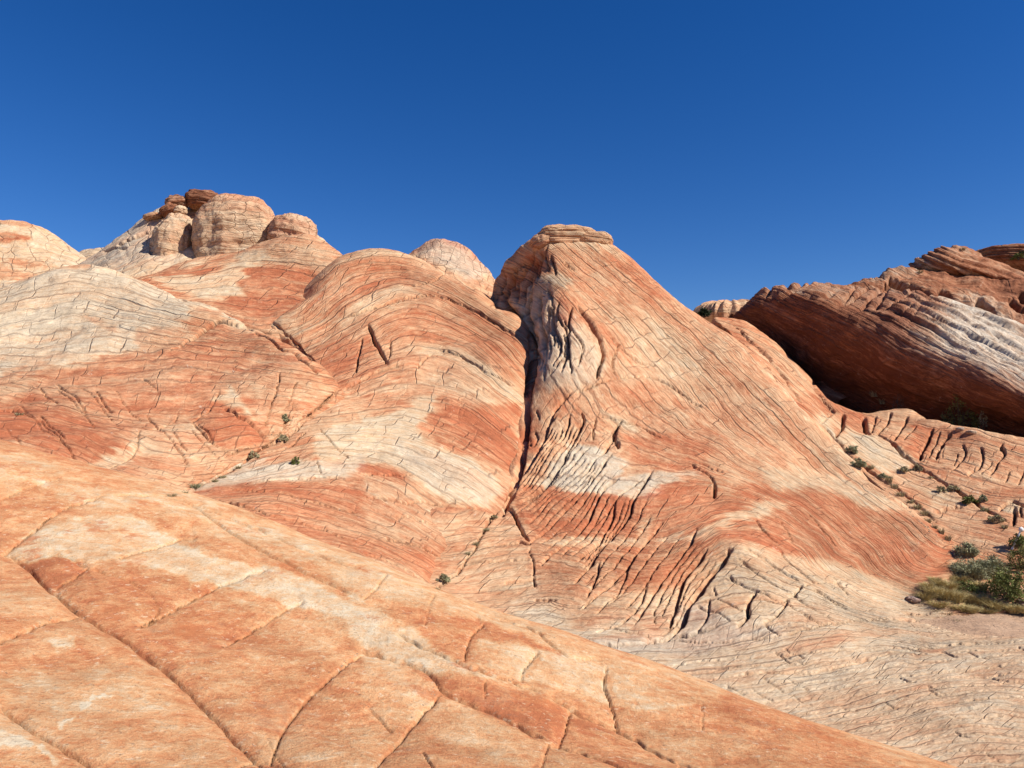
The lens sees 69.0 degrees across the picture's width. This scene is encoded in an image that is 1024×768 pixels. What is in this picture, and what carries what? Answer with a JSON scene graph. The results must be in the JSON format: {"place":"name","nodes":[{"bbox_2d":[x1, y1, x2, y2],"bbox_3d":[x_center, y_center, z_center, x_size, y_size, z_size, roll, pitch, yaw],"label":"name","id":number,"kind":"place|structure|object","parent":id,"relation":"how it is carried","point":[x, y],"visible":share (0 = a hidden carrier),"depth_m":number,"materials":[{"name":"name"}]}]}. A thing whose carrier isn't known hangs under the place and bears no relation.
{"place":"outdoors","nodes":[
{"label":"outdoors","id":0,"kind":"place"},
{"bbox_2d":[0,220,87,283],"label":"dome","id":1,"kind":"structure","parent":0,"point":[27,249],"depth_m":105.34,"materials":[{"name":"stone"}]},
{"bbox_2d":[79,247,103,257],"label":"slope","id":2,"kind":"structure","parent":0,"point":[87,253],"depth_m":149.39,"materials":[{"name":"stone"}]},
{"bbox_2d":[0,264,344,489],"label":"hill","id":3,"kind":"structure","parent":0,"point":[109,368],"depth_m":29.08,"materials":[{"name":"stone"}]},
{"bbox_2d":[282,413,290,421],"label":"shrub","id":4,"kind":"object","parent":3,"relation":"on","point":[285,418],"visible":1,"depth_m":26.52,"materials":[{"name":"green plant"}]},
{"bbox_2d":[78,207,324,276],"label":"knob hill","id":5,"kind":"structure","parent":0,"point":[127,253],"depth_m":63.39,"materials":[{"name":"stone"}]},
{"bbox_2d":[143,212,162,220],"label":"boulder","id":6,"kind":"object","parent":5,"relation":"on","point":[149,216],"visible":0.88,"depth_m":67.31,"materials":[{"name":"stone"}]},
{"bbox_2d":[159,202,176,216],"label":"boulder","id":7,"kind":"object","parent":5,"relation":"on","point":[166,209],"visible":0.59,"depth_m":66.72,"materials":[{"name":"stone"}]},
{"bbox_2d":[164,194,187,207],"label":"boulder","id":8,"kind":"object","parent":7,"relation":"on","point":[177,199],"visible":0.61,"depth_m":67.28,"materials":[{"name":"stone"}]},
{"bbox_2d":[149,213,192,255],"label":"rock knob","id":9,"kind":"object","parent":5,"relation":"on","point":[172,233],"visible":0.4,"depth_m":62.50,"materials":[{"name":"stone"}]},
{"bbox_2d":[173,205,187,214],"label":"boulder","id":10,"kind":"object","parent":5,"relation":"on","point":[181,209],"visible":0.77,"depth_m":66.52,"materials":[{"name":"stone"}]},
{"bbox_2d":[184,189,217,210],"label":"boulder","id":11,"kind":"object","parent":5,"relation":"on","point":[196,199],"visible":0.48,"depth_m":67.65,"materials":[{"name":"stone"}]},
{"bbox_2d":[191,193,274,257],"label":"rock knob","id":12,"kind":"object","parent":5,"relation":"on","point":[225,223],"visible":0.44,"depth_m":61.66,"materials":[{"name":"stone"}]},
{"bbox_2d":[267,213,317,239],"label":"rock knob","id":13,"kind":"object","parent":5,"relation":"on","point":[287,224],"visible":0.53,"depth_m":61.44,"materials":[{"name":"stone"}]},
{"bbox_2d":[133,234,341,341],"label":"banded shoulder","id":14,"kind":"object","parent":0,"point":[261,286],"visible":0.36,"depth_m":51.00},
{"bbox_2d":[187,248,538,583],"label":"hill","id":15,"kind":"structure","parent":0,"point":[427,367],"depth_m":29.22,"materials":[{"name":"stone"}]},
{"bbox_2d":[190,483,202,488],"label":"grass tuft","id":16,"kind":"object","parent":15,"relation":"on","point":[196,485],"visible":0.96,"depth_m":20.37,"materials":[{"name":"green plant"}]},
{"bbox_2d":[248,450,259,457],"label":"shrub","id":17,"kind":"object","parent":15,"relation":"on","point":[253,454],"visible":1,"depth_m":23.34,"materials":[{"name":"plant"}]},
{"bbox_2d":[276,434,288,441],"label":"shrub","id":18,"kind":"object","parent":15,"relation":"on","point":[282,438],"visible":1,"depth_m":24.99,"materials":[{"name":"plant"}]},
{"bbox_2d":[291,456,299,463],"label":"shrub","id":19,"kind":"object","parent":15,"relation":"on","point":[296,461],"visible":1,"depth_m":23.11,"materials":[{"name":"green plant"}]},
{"bbox_2d":[436,573,450,582],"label":"shrub","id":20,"kind":"object","parent":15,"relation":"on","point":[445,577],"visible":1,"depth_m":17.84,"materials":[{"name":"green plant"}]},
{"bbox_2d":[409,239,494,297],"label":"checkered dome","id":21,"kind":"structure","parent":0,"point":[458,261],"depth_m":56.41,"materials":[{"name":"stone"}]},
{"bbox_2d":[0,440,957,767],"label":"foreground slab","id":22,"kind":"structure","parent":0,"point":[196,630],"depth_m":5.67,"materials":[{"name":"stone"}]},
{"bbox_2d":[0,0,1023,310],"label":"sky","id":23,"kind":"structure","parent":0,"point":[730,149],"materials":[{"name":"blue"}]},
{"bbox_2d":[693,299,748,322],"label":"butte","id":24,"kind":"object","parent":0,"point":[723,308],"visible":0.38,"depth_m":184.45,"materials":[{"name":"stone"}]},
{"bbox_2d":[697,307,711,317],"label":"juniper","id":25,"kind":"object","parent":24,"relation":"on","point":[704,312],"visible":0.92,"depth_m":60.13,"materials":[{"name":"green plant"}]},
{"bbox_2d":[428,239,1023,767],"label":"central peak","id":26,"kind":"structure","parent":0,"point":[696,497],"depth_m":20.61,"materials":[{"name":"stone"}]},
{"bbox_2d":[529,234,549,250],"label":"capstone","id":27,"kind":"object","parent":26,"relation":"on","point":[538,241],"visible":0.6,"depth_m":43.96,"materials":[{"name":"stone"}]},
{"bbox_2d":[537,224,594,242],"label":"capstone","id":28,"kind":"object","parent":26,"relation":"on","point":[559,233],"visible":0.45,"depth_m":43.94,"materials":[{"name":"stone"}]},
{"bbox_2d":[580,231,613,244],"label":"capstone","id":29,"kind":"object","parent":26,"relation":"on","point":[602,237],"visible":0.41,"depth_m":44.00,"materials":[{"name":"stone"}]},
{"bbox_2d":[905,596,920,603],"bbox_3d":[9.977,5.374,18.535,0.354,0.160,0.370,0,-3,0],"label":"boulder","id":30,"kind":"object","parent":26,"relation":"on","point":[912,598],"visible":1,"depth_m":18.42,"materials":[{"name":"stone"}]},
{"bbox_2d":[914,590,934,600],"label":"grass tuft","id":31,"kind":"object","parent":26,"relation":"on","point":[923,596],"visible":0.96,"depth_m":18.50,"materials":[{"name":"beige plant"}]},
{"bbox_2d":[917,581,936,588],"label":"grass tuft","id":32,"kind":"object","parent":26,"relation":"on","point":[926,584],"visible":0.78,"depth_m":18.85,"materials":[{"name":"beige plant"}]},
{"bbox_2d":[918,582,948,597],"bbox_3d":[10.552,5.168,18.676,0.787,0.317,0.822,2,-4,-38],"label":"grass tuft","id":33,"kind":"object","parent":26,"relation":"on","point":[930,591],"visible":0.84,"depth_m":18.58,"materials":[{"name":"beige plant"}]},
{"bbox_2d":[926,576,942,581],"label":"grass tuft","id":34,"kind":"object","parent":26,"relation":"on","point":[934,578],"visible":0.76,"depth_m":19.24,"materials":[{"name":"beige plant"}]},
{"bbox_2d":[921,597,955,607],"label":"grass tuft","id":35,"kind":"object","parent":26,"relation":"on","point":[938,604],"visible":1,"depth_m":18.22,"materials":[{"name":"beige plant"}]},
{"bbox_2d":[929,577,949,587],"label":"grass tuft","id":36,"kind":"object","parent":26,"relation":"on","point":[941,583],"visible":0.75,"depth_m":18.95,"materials":[{"name":"beige plant"}]},
{"bbox_2d":[937,528,946,534],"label":"grass tuft","id":37,"kind":"object","parent":26,"relation":"on","point":[940,531],"visible":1,"depth_m":22.15,"materials":[{"name":"beige plant"}]},
{"bbox_2d":[930,585,959,600],"bbox_3d":[10.761,5.211,18.610,0.815,0.336,0.820,1,-3,-15],"label":"grass tuft","id":38,"kind":"object","parent":26,"relation":"on","point":[946,597],"visible":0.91,"depth_m":18.47,"materials":[{"name":"beige plant"}]},
{"bbox_2d":[941,535,951,540],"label":"grass tuft","id":39,"kind":"object","parent":26,"relation":"on","point":[948,538],"visible":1,"depth_m":21.82,"materials":[{"name":"beige plant"}]},
{"bbox_2d":[941,579,962,590],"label":"grass tuft","id":40,"kind":"object","parent":26,"relation":"on","point":[951,586],"visible":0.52,"depth_m":19.02,"materials":[{"name":"beige plant"}]},
{"bbox_2d":[943,589,970,602],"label":"grass tuft","id":41,"kind":"object","parent":26,"relation":"on","point":[958,598],"visible":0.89,"depth_m":18.41,"materials":[{"name":"beige plant"}]},
{"bbox_2d":[945,601,975,611],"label":"grass tuft","id":42,"kind":"object","parent":26,"relation":"on","point":[959,608],"visible":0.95,"depth_m":18.12,"materials":[{"name":"beige plant"}]},
{"bbox_2d":[959,603,984,613],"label":"grass tuft","id":43,"kind":"object","parent":26,"relation":"on","point":[972,611],"visible":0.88,"depth_m":18.00,"materials":[{"name":"beige plant"}]},
{"bbox_2d":[711,317,1023,612],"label":"slab ridge","id":44,"kind":"structure","parent":0,"point":[990,465],"depth_m":28.10,"materials":[{"name":"stone"}]},
{"bbox_2d":[845,445,857,453],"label":"shrub","id":45,"kind":"object","parent":44,"relation":"on","point":[853,449],"visible":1,"depth_m":28.79,"materials":[{"name":"green plant"}]},
{"bbox_2d":[850,457,866,467],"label":"shrub","id":46,"kind":"object","parent":44,"relation":"on","point":[859,463],"visible":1,"depth_m":27.31,"materials":[{"name":"green plant"}]},
{"bbox_2d":[728,282,1023,436],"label":"overhanging rock","id":47,"kind":"object","parent":44,"relation":"on","point":[921,353],"visible":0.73,"depth_m":38.95,"materials":[{"name":"stone"}]},
{"bbox_2d":[865,390,877,396],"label":"grass tuft","id":48,"kind":"object","parent":47,"relation":"on","point":[872,394],"visible":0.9,"depth_m":39.97,"materials":[{"name":"plant"}]},
{"bbox_2d":[877,473,889,478],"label":"shrub","id":49,"kind":"object","parent":44,"relation":"on","point":[883,475],"visible":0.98,"depth_m":26.84,"materials":[{"name":"green plant"}]},
{"bbox_2d":[885,476,894,482],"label":"grass tuft","id":50,"kind":"object","parent":44,"relation":"on","point":[888,480],"visible":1,"depth_m":26.57,"materials":[{"name":"plant"}]},
{"bbox_2d":[887,483,898,488],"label":"grass tuft","id":51,"kind":"object","parent":44,"relation":"on","point":[894,486],"visible":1,"depth_m":25.88,"materials":[{"name":"beige plant"}]},
{"bbox_2d":[892,394,904,408],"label":"shrub","id":52,"kind":"object","parent":44,"relation":"on","point":[898,406],"visible":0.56,"depth_m":38.35,"materials":[{"name":"plant"}]},
{"bbox_2d":[895,491,905,496],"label":"grass tuft","id":53,"kind":"object","parent":44,"relation":"on","point":[902,493],"visible":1,"depth_m":25.35,"materials":[{"name":"beige plant"}]},
{"bbox_2d":[896,466,911,471],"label":"shrub","id":54,"kind":"object","parent":44,"relation":"on","point":[903,469],"visible":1,"depth_m":27.46,"materials":[{"name":"plant"}]},
{"bbox_2d":[911,464,922,470],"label":"shrub","id":55,"kind":"object","parent":44,"relation":"on","point":[918,468],"visible":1,"depth_m":27.53,"materials":[{"name":"green plant"}]},
{"bbox_2d":[912,503,923,509],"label":"grass tuft","id":56,"kind":"object","parent":44,"relation":"on","point":[915,506],"visible":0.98,"depth_m":24.25,"materials":[{"name":"beige plant"}]},
{"bbox_2d":[917,509,929,515],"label":"grass tuft","id":57,"kind":"object","parent":44,"relation":"on","point":[924,513],"visible":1,"depth_m":23.86,"materials":[{"name":"beige plant"}]},
{"bbox_2d":[936,485,947,491],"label":"shrub","id":58,"kind":"object","parent":44,"relation":"on","point":[940,488],"visible":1,"depth_m":25.59,"materials":[{"name":"green plant"}]},
{"bbox_2d":[947,485,960,490],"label":"shrub","id":59,"kind":"object","parent":44,"relation":"on","point":[951,488],"visible":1,"depth_m":25.56,"materials":[{"name":"plant"}]},
{"bbox_2d":[947,574,967,582],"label":"grass tuft","id":60,"kind":"object","parent":44,"relation":"on","point":[955,579],"visible":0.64,"depth_m":19.66,"materials":[{"name":"beige plant"}]},
{"bbox_2d":[940,394,979,428],"bbox_3d":[21.103,1.139,35.246,1.864,2.370,1.897,0,-3,0],"label":"shrub","id":61,"kind":"object","parent":44,"relation":"on","point":[970,416],"visible":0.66,"depth_m":34.91,"materials":[{"name":"green plant"}]},
{"bbox_2d":[956,427,964,430],"bbox_3d":[18.050,1.817,30.004,0.279,0.186,0.305,1,-3,-25],"label":"boulder","id":62,"kind":"object","parent":44,"relation":"on","point":[960,428],"visible":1,"depth_m":29.92,"materials":[{"name":"stone"}]},
{"bbox_2d":[951,573,972,580],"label":"grass tuft","id":63,"kind":"object","parent":44,"relation":"on","point":[961,576],"visible":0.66,"depth_m":19.72,"materials":[{"name":"plant"}]},
{"bbox_2d":[950,541,982,556],"bbox_3d":[12.887,4.663,21.096,0.999,0.455,0.920,1,-3,-23],"label":"shrub","id":64,"kind":"object","parent":44,"relation":"on","point":[966,549],"visible":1,"depth_m":20.99,"materials":[{"name":"green plant"}]},
{"bbox_2d":[955,579,979,594],"bbox_3d":[11.680,5.203,19.264,0.788,0.408,0.794,-2,-4,38],"label":"shrub","id":65,"kind":"object","parent":44,"relation":"on","point":[972,589],"visible":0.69,"depth_m":19.09,"materials":[{"name":"green plant"}]},
{"bbox_2d":[960,495,978,503],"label":"shrub","id":66,"kind":"object","parent":44,"relation":"on","point":[968,500],"visible":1,"depth_m":24.50,"materials":[{"name":"green plant"}]},
{"bbox_2d":[959,592,980,604],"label":"grass tuft","id":67,"kind":"object","parent":44,"relation":"on","point":[967,600],"visible":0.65,"depth_m":18.55,"materials":[{"name":"plant"}]},
{"bbox_2d":[966,430,976,433],"bbox_3d":[18.213,1.915,29.530,0.366,0.181,0.405,0,-3,0],"label":"boulder","id":68,"kind":"object","parent":44,"relation":"on","point":[971,432],"visible":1,"depth_m":29.41,"materials":[{"name":"stone"}]},
{"bbox_2d":[947,556,1000,580],"bbox_3d":[12.331,4.949,20.057,1.639,0.576,1.675,3,-4,-43],"label":"shrub","id":69,"kind":"object","parent":44,"relation":"on","point":[971,570],"visible":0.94,"depth_m":19.89,"materials":[{"name":"green plant"}]},
{"bbox_2d":[967,580,989,590],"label":"grass tuft","id":70,"kind":"object","parent":44,"relation":"on","point":[976,583],"visible":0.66,"depth_m":19.16,"materials":[{"name":"beige plant"}]},
{"bbox_2d":[966,593,995,605],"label":"grass tuft","id":71,"kind":"object","parent":44,"relation":"on","point":[984,599],"visible":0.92,"depth_m":18.46,"materials":[{"name":"plant"}]},
{"bbox_2d":[978,411,987,429],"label":"shrub","id":72,"kind":"object","parent":44,"relation":"on","point":[982,423],"visible":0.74,"depth_m":33.94,"materials":[{"name":"green plant"}]},
{"bbox_2d":[978,494,988,501],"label":"shrub","id":73,"kind":"object","parent":44,"relation":"on","point":[982,497],"visible":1,"depth_m":24.46,"materials":[{"name":"green plant"}]},
{"bbox_2d":[973,604,1001,613],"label":"grass tuft","id":74,"kind":"object","parent":44,"relation":"on","point":[986,609],"visible":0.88,"depth_m":18.02,"materials":[{"name":"beige plant"}]},
{"bbox_2d":[979,596,1003,606],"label":"grass tuft","id":75,"kind":"object","parent":44,"relation":"on","point":[994,600],"visible":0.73,"depth_m":18.33,"materials":[{"name":"plant"}]},
{"bbox_2d":[975,553,1011,573],"bbox_3d":[12.988,4.873,20.261,1.229,0.557,1.208,0,-3,0],"label":"shrub","id":76,"kind":"object","parent":44,"relation":"on","point":[994,562],"visible":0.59,"depth_m":20.11,"materials":[{"name":"green plant"}]},
{"bbox_2d":[977,600,1012,611],"bbox_3d":[11.800,5.406,18.202,0.857,0.243,0.787,0,-3,-3],"label":"grass tuft","id":77,"kind":"object","parent":44,"relation":"on","point":[990,606],"visible":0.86,"depth_m":18.10,"materials":[{"name":"beige plant"}]},
{"bbox_2d":[987,514,1005,522],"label":"shrub","id":78,"kind":"object","parent":44,"relation":"on","point":[996,517],"visible":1,"depth_m":22.71,"materials":[{"name":"plant"}]},
{"bbox_2d":[979,565,1023,602],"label":"shrub","id":79,"kind":"object","parent":44,"relation":"on","point":[998,582],"visible":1,"depth_m":18.41,"materials":[{"name":"green plant"}]},
{"bbox_2d":[997,601,1023,613],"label":"grass tuft","id":80,"kind":"object","parent":44,"relation":"on","point":[1012,610],"visible":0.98,"depth_m":17.95,"materials":[{"name":"beige plant"}]},
{"bbox_2d":[1005,546,1023,570],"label":"shrub","id":81,"kind":"object","parent":44,"relation":"on","point":[1012,556],"visible":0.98,"depth_m":20.20,"materials":[{"name":"green plant"}]},
{"bbox_2d":[1006,533,1023,549],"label":"shrub","id":82,"kind":"object","parent":44,"relation":"on","point":[1019,542],"visible":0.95,"depth_m":20.98,"materials":[{"name":"green plant"}]},
{"bbox_2d":[1011,527,1023,549],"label":"bleached stalk","id":83,"kind":"object","parent":44,"relation":"on","point":[1020,529],"visible":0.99,"depth_m":21.07,"materials":[{"name":"white wood"}]},
{"bbox_2d":[1011,604,1023,613],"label":"grass tuft","id":84,"kind":"object","parent":44,"relation":"on","point":[1022,607],"visible":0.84,"depth_m":18.01,"materials":[{"name":"beige plant"}]},
{"bbox_2d":[815,265,1023,403],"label":"layered ridge","id":85,"kind":"structure","parent":0,"point":[1003,298],"depth_m":49.81,"materials":[{"name":"stone"}]},
{"bbox_2d":[908,245,1023,279],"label":"skyline rock","id":86,"kind":"object","parent":85,"relation":"on","point":[956,260],"visible":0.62,"depth_m":51.94,"materials":[{"name":"stone"}]},
{"bbox_2d":[920,612,1023,636],"bbox_3d":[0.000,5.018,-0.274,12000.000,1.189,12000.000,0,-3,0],"label":"ground","id":87,"kind":"structure","parent":0,"point":[983,624],"depth_m":17.07,"materials":[{"name":"beige sand"}]},
{"bbox_2d":[976,243,1023,271],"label":"skyline rock","id":88,"kind":"object","parent":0,"point":[1004,253],"visible":0.49,"depth_m":58.78,"materials":[{"name":"stone"}]},
{"bbox_2d":[1009,252,1023,260],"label":"shrub","id":89,"kind":"object","parent":88,"relation":"on","point":[1017,256],"visible":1,"depth_m":58.03,"materials":[{"name":"green plant"}]}
]}

